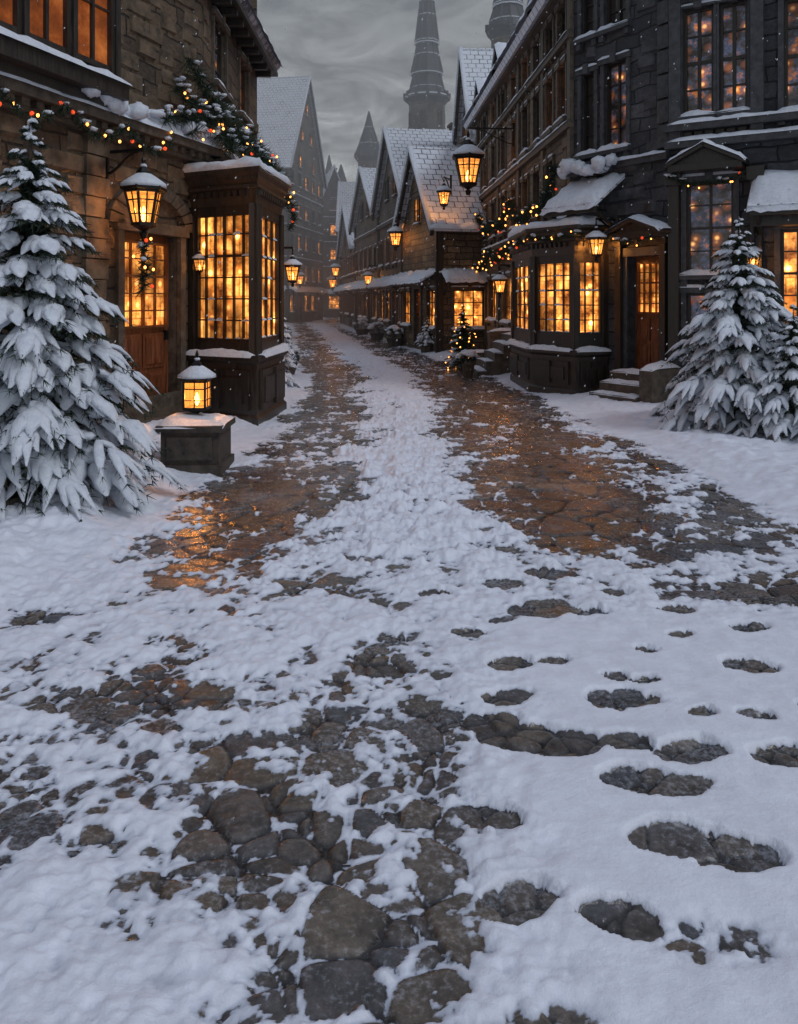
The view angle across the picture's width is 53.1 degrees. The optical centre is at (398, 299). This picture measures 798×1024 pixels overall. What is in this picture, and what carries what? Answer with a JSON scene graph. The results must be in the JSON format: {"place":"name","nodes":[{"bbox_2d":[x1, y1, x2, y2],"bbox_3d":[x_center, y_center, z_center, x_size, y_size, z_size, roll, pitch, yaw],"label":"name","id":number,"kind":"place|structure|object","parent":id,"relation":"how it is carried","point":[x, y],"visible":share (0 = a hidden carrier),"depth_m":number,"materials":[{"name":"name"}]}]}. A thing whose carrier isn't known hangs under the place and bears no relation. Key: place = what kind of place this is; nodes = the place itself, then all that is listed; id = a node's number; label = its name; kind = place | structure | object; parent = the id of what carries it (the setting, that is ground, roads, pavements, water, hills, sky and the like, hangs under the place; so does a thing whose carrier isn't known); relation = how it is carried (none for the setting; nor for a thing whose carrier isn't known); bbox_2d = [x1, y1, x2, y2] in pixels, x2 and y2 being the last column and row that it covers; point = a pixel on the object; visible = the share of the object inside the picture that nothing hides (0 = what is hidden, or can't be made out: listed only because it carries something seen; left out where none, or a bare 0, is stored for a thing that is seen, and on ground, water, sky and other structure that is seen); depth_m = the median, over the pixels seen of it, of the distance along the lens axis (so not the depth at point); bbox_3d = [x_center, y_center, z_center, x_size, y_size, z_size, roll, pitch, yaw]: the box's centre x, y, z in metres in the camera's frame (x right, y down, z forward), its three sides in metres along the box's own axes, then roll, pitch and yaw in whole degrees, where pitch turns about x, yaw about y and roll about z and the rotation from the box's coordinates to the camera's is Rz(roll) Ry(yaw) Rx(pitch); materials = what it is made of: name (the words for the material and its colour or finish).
{"place":"outdoors","nodes":[
{"label":"outdoors","id":0,"kind":"place"},
{"bbox_2d":[257,0,527,181],"label":"sky","id":1,"kind":"structure","parent":0,"point":[349,55],"materials":[{"name":"grey"}]},
{"bbox_2d":[0,317,797,1023],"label":"snowy cobblestone ground","id":2,"kind":"structure","parent":0,"point":[404,699],"depth_m":3.19,"materials":[{"name":"white snow"}]},
{"bbox_2d":[3,423,159,506],"bbox_3d":[-3.223,1.435,6.593,1.214,0.631,2.650,0,0,16],"label":"stone planter","id":3,"kind":"object","parent":2,"relation":"on","point":[16,499],"visible":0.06,"depth_m":5.98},
{"bbox_2d":[0,116,194,521],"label":"snowy spruce tree","id":4,"kind":"object","parent":2,"relation":"on","point":[59,407],"visible":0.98,"depth_m":6.16,"materials":[{"name":"white snow"}]},
{"bbox_2d":[0,0,291,425],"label":"stone shop","id":5,"kind":"structure","parent":2,"relation":"on","point":[47,59],"depth_m":10.61,"materials":[{"name":"stone"}]},
{"bbox_2d":[103,148,166,238],"bbox_3d":[-3.081,-1.306,9.425,0.791,1.187,0.522,0,0,43],"label":"wall lantern","id":6,"kind":"object","parent":5,"relation":"attached to","point":[143,180],"depth_m":9.26,"materials":[{"name":"metal"}]},
{"bbox_2d":[131,229,158,299],"bbox_3d":[-2.977,-0.430,9.341,0.323,0.894,0.339,0,0,29],"label":"hanging wreath","id":7,"kind":"object","parent":6,"relation":"hanging from","point":[142,244],"visible":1,"depth_m":9.32,"materials":[{"name":"green plant"}]},
{"bbox_2d":[125,232,168,397],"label":"door wood","id":8,"kind":"structure","parent":5,"relation":"in","point":[146,345],"depth_m":10.59,"materials":[{"name":"brown wood"}]},
{"bbox_2d":[0,52,299,231],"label":"evergreen garland","id":9,"kind":"object","parent":5,"relation":"attached to","point":[227,128],"visible":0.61,"depth_m":10.66,"materials":[{"name":"green plant"}]},
{"bbox_2d":[192,243,204,275],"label":"wall lantern","id":10,"kind":"object","parent":5,"relation":"attached to","point":[199,256],"depth_m":11.12,"materials":[{"name":"metal"}]},
{"bbox_2d":[284,247,301,286],"bbox_3d":[-2.216,-0.592,12.900,1.308,0.783,0.322,0,0,0],"label":"wall lantern","id":11,"kind":"object","parent":5,"relation":"attached to","point":[292,262],"depth_m":12.84,"materials":[{"name":"metal"}]},
{"bbox_2d":[154,412,235,475],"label":"lantern plinth","id":12,"kind":"structure","parent":2,"relation":"on","point":[199,443],"depth_m":7.70,"materials":[{"name":"stone"}]},
{"bbox_2d":[177,350,215,413],"bbox_3d":[-2.020,0.851,7.980,0.365,0.696,0.365,0,0,0],"label":"candle lantern","id":13,"kind":"object","parent":12,"relation":"on","point":[196,372],"visible":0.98,"depth_m":7.88,"materials":[{"name":"metal"}]},
{"bbox_2d":[284,324,292,339],"bbox_3d":[-4.403,1.299,29.989,0.830,0.801,0.821,0,0,0],"label":"potted shrub","id":14,"kind":"object","parent":2,"relation":"on","point":[288,330],"visible":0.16,"depth_m":29.94,"materials":[{"name":"plant"}]},
{"bbox_2d":[257,75,328,322],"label":"tall townhouse","id":15,"kind":"structure","parent":2,"relation":"on","point":[295,95],"depth_m":59.96,"materials":[{"name":"stone"}]},
{"bbox_2d":[296,268,304,287],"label":"street lantern","id":16,"kind":"object","parent":15,"relation":"attached to","point":[300,276],"visible":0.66,"depth_m":57.82,"materials":[{"name":"metal"}]},
{"bbox_2d":[299,295,319,319],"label":"door wood","id":17,"kind":"structure","parent":15,"relation":"in","point":[299,295],"depth_m":59.25,"materials":[{"name":"brown wood"}]},
{"bbox_2d":[285,343,300,374],"bbox_3d":[-2.513,1.319,17.602,0.691,0.763,0.713,0,0,0],"label":"potted shrub","id":18,"kind":"object","parent":2,"relation":"on","point":[294,348],"visible":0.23,"depth_m":17.49,"materials":[{"name":"plant"}]},
{"bbox_2d":[284,317,302,387],"bbox_3d":[-2.361,0.791,15.189,1.177,1.985,1.032,0,0,0],"label":"snowy spruce tree","id":19,"kind":"object","parent":2,"relation":"on","point":[288,358],"visible":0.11,"depth_m":15.12,"materials":[{"name":"white plant"}]},
{"bbox_2d":[325,155,331,173],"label":"spire tower","id":20,"kind":"structure","parent":2,"relation":"on","point":[328,166],"depth_m":87.78,"materials":[{"name":"grey stone"}]},
{"bbox_2d":[323,165,340,317],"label":"tall townhouse","id":21,"kind":"structure","parent":2,"relation":"on","point":[331,308],"depth_m":74.14,"materials":[{"name":"stone"}]},
{"bbox_2d":[331,189,336,196],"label":"window glass dark","id":22,"kind":"structure","parent":21,"relation":"in","point":[333,191],"depth_m":74.23,"materials":[{"name":"black glass"}]},
{"bbox_2d":[338,164,346,181],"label":"spire tower","id":23,"kind":"structure","parent":2,"relation":"on","point":[341,174],"depth_m":83.70,"materials":[{"name":"grey stone"}]},
{"bbox_2d":[333,204,353,327],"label":"gabled cottage","id":24,"kind":"structure","parent":2,"relation":"on","point":[345,251],"depth_m":49.41,"materials":[{"name":"stone"}]},
{"bbox_2d":[330,256,353,278],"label":"street lantern","id":25,"kind":"object","parent":24,"relation":"attached to","point":[335,265],"visible":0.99,"depth_m":43.90,"materials":[{"name":"metal"}]},
{"bbox_2d":[333,181,354,313],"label":"gabled cottage","id":26,"kind":"structure","parent":2,"relation":"on","point":[344,194],"depth_m":58.65,"materials":[{"name":"stone"}]},
{"bbox_2d":[327,270,337,290],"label":"street lantern","id":27,"kind":"object","parent":26,"relation":"attached to","point":[332,286],"visible":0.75,"depth_m":59.82,"materials":[{"name":"metal"}]},
{"bbox_2d":[352,318,369,334],"bbox_3d":[-1.743,1.280,37.999,0.967,0.840,0.916,0,0,0],"label":"potted shrub","id":28,"kind":"object","parent":2,"relation":"on","point":[362,331],"visible":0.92,"depth_m":37.77,"materials":[{"name":"stone"}]},
{"bbox_2d":[345,166,377,332],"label":"gabled cottage","id":29,"kind":"structure","parent":2,"relation":"on","point":[362,225],"depth_m":40.15,"materials":[{"name":"wood"}]},
{"bbox_2d":[363,265,377,284],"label":"street lantern","id":30,"kind":"object","parent":29,"relation":"attached to","point":[368,273],"visible":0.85,"depth_m":36.10,"materials":[{"name":"metal"}]},
{"bbox_2d":[354,111,379,169],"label":"spire tower","id":31,"kind":"structure","parent":2,"relation":"on","point":[366,153],"depth_m":72.22,"materials":[{"name":"grey stone"}]},
{"bbox_2d":[367,321,386,340],"bbox_3d":[-0.884,1.301,33.018,0.864,0.798,0.837,0,0,0],"label":"potted shrub","id":32,"kind":"object","parent":2,"relation":"on","point":[376,336],"visible":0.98,"depth_m":32.80,"materials":[{"name":"stone"}]},
{"bbox_2d":[384,325,404,346],"bbox_3d":[-0.140,1.301,28.582,0.842,0.798,0.812,0,0,0],"label":"potted shrub","id":33,"kind":"object","parent":2,"relation":"on","point":[392,341],"visible":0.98,"depth_m":28.40,"materials":[{"name":"stone"}]},
{"bbox_2d":[367,121,460,337],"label":"gabled cottage","id":34,"kind":"structure","parent":2,"relation":"on","point":[389,167],"depth_m":32.90,"materials":[{"name":"stone"}]},
{"bbox_2d":[413,317,433,352],"bbox_3d":[0.913,1.149,25.229,0.872,1.201,0.907,0,0,25],"label":"snowy spruce tree","id":35,"kind":"object","parent":2,"relation":"on","point":[426,344],"visible":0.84,"depth_m":25.03,"materials":[{"name":"green plant"}]},
{"bbox_2d":[403,0,450,128],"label":"spire tower","id":36,"kind":"structure","parent":2,"relation":"on","point":[426,80],"depth_m":59.12,"materials":[{"name":"grey stone"}]},
{"bbox_2d":[409,110,440,125],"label":"window glass dark","id":37,"kind":"structure","parent":36,"relation":"in","point":[422,111],"depth_m":58.74,"materials":[{"name":"black glass"}]},
{"bbox_2d":[387,136,487,352],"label":"gabled cottage","id":38,"kind":"structure","parent":2,"relation":"on","point":[435,225],"depth_m":25.19,"materials":[{"name":"stone"}]},
{"bbox_2d":[387,217,405,250],"bbox_3d":[0.002,-2.372,28.200,0.856,1.328,0.624,0,0,0],"label":"street lantern","id":39,"kind":"object","parent":38,"relation":"attached to","point":[395,230],"visible":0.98,"depth_m":28.07,"materials":[{"name":"metal"}]},
{"bbox_2d":[417,289,419,342],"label":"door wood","id":40,"kind":"structure","parent":38,"relation":"in","point":[418,293],"depth_m":26.92,"materials":[{"name":"brown wood"}]},
{"bbox_2d":[435,175,451,209],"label":"street lantern","id":41,"kind":"object","parent":38,"relation":"attached to","point":[443,189],"visible":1,"depth_m":23.92,"materials":[{"name":"metal"}]},
{"bbox_2d":[443,304,477,370],"bbox_3d":[1.617,0.954,19.401,1.160,1.710,1.126,0,0,0],"label":"christmas tree","id":42,"kind":"object","parent":2,"relation":"on","point":[463,340],"visible":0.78,"depth_m":19.31,"materials":[{"name":"green plant"}]},
{"bbox_2d":[457,349,478,377],"bbox_3d":[1.497,1.386,17.301,0.498,0.627,0.467,0,0,0],"label":"potted shrub","id":43,"kind":"object","parent":2,"relation":"on","point":[472,354],"visible":1,"depth_m":17.20,"materials":[{"name":"stone"}]},
{"bbox_2d":[452,46,493,144],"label":"stone townhouse","id":44,"kind":"structure","parent":2,"relation":"on","point":[471,68],"depth_m":29.93,"materials":[{"name":"black"}]},
{"bbox_2d":[473,332,510,376],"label":"stone steps","id":45,"kind":"structure","parent":2,"relation":"on","point":[495,360],"depth_m":17.66,"materials":[{"name":"grey stone"}]},
{"bbox_2d":[485,0,523,48],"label":"spire tower","id":46,"kind":"structure","parent":2,"relation":"on","point":[511,12],"depth_m":44.17,"materials":[{"name":"grey stone"}]},
{"bbox_2d":[461,0,573,364],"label":"stone terrace","id":47,"kind":"structure","parent":2,"relation":"on","point":[544,110],"depth_m":18.66,"materials":[{"name":"black stone"}]},
{"bbox_2d":[451,123,513,194],"bbox_3d":[2.077,-3.562,20.110,1.559,1.845,0.877,0,0,15],"label":"street lantern","id":48,"kind":"object","parent":47,"relation":"attached to","point":[467,152],"visible":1,"depth_m":20.05,"materials":[{"name":"metal"}]},
{"bbox_2d":[492,264,510,297],"bbox_3d":[2.551,-0.467,17.400,1.058,0.858,0.364,0,0,0],"label":"wall lantern","id":49,"kind":"object","parent":47,"relation":"attached to","point":[499,277],"depth_m":17.34,"materials":[{"name":"metal"}]},
{"bbox_2d":[472,159,559,272],"bbox_3d":[2.625,-1.786,20.743,0.570,2.077,12.000,0,0,-3],"label":"evergreen garland","id":50,"kind":"object","parent":47,"relation":"attached to","point":[525,215],"visible":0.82,"depth_m":19.33,"materials":[{"name":"green plant"}]},
{"bbox_2d":[506,0,797,402],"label":"corner shop","id":51,"kind":"structure","parent":2,"relation":"on","point":[699,90],"depth_m":12.97,"materials":[{"name":"grey stone"}]},
{"bbox_2d":[585,211,617,261],"bbox_3d":[3.479,-1.073,13.512,0.676,0.877,0.361,0,0,-15],"label":"wall lantern","id":52,"kind":"object","parent":51,"relation":"attached to","point":[598,236],"depth_m":13.42,"materials":[{"name":"metal"}]},
{"bbox_2d":[588,0,625,148],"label":"window glass dark","id":53,"kind":"structure","parent":51,"relation":"in","point":[614,2],"depth_m":14.37,"materials":[{"name":"black glass"}]},
{"bbox_2d":[508,170,745,249],"bbox_3d":[3.359,-1.432,13.835,1.072,1.164,5.240,0,0,-35],"label":"evergreen garland","id":54,"kind":"object","parent":51,"relation":"attached to","point":[578,231],"visible":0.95,"depth_m":13.06,"materials":[{"name":"green plant"}]},
{"bbox_2d":[636,256,657,368],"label":"door wood","id":55,"kind":"structure","parent":51,"relation":"in","point":[646,337],"depth_m":13.36,"materials":[{"name":"brown wood"}]},
{"bbox_2d":[746,227,762,266],"bbox_3d":[5.237,-0.755,11.849,0.250,0.670,0.449,0,0,14],"label":"wall lantern","id":56,"kind":"object","parent":51,"relation":"attached to","point":[755,240],"depth_m":11.75,"materials":[{"name":"metal"}]},
{"bbox_2d":[649,218,797,441],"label":"snowy spruce tree","id":57,"kind":"object","parent":2,"relation":"on","point":[721,375],"visible":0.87,"depth_m":9.79,"materials":[{"name":"white snow"}]},
{"bbox_2d":[739,303,797,441],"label":"snowy spruce tree","id":58,"kind":"object","parent":2,"relation":"on","point":[784,417],"visible":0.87,"depth_m":9.20,"materials":[{"name":"green plant"}]},
{"bbox_2d":[37,0,795,446],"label":"falling snow","id":59,"kind":"structure","parent":0,"point":[463,196],"depth_m":10.92,"materials":[{"name":"white snow"}]}
]}

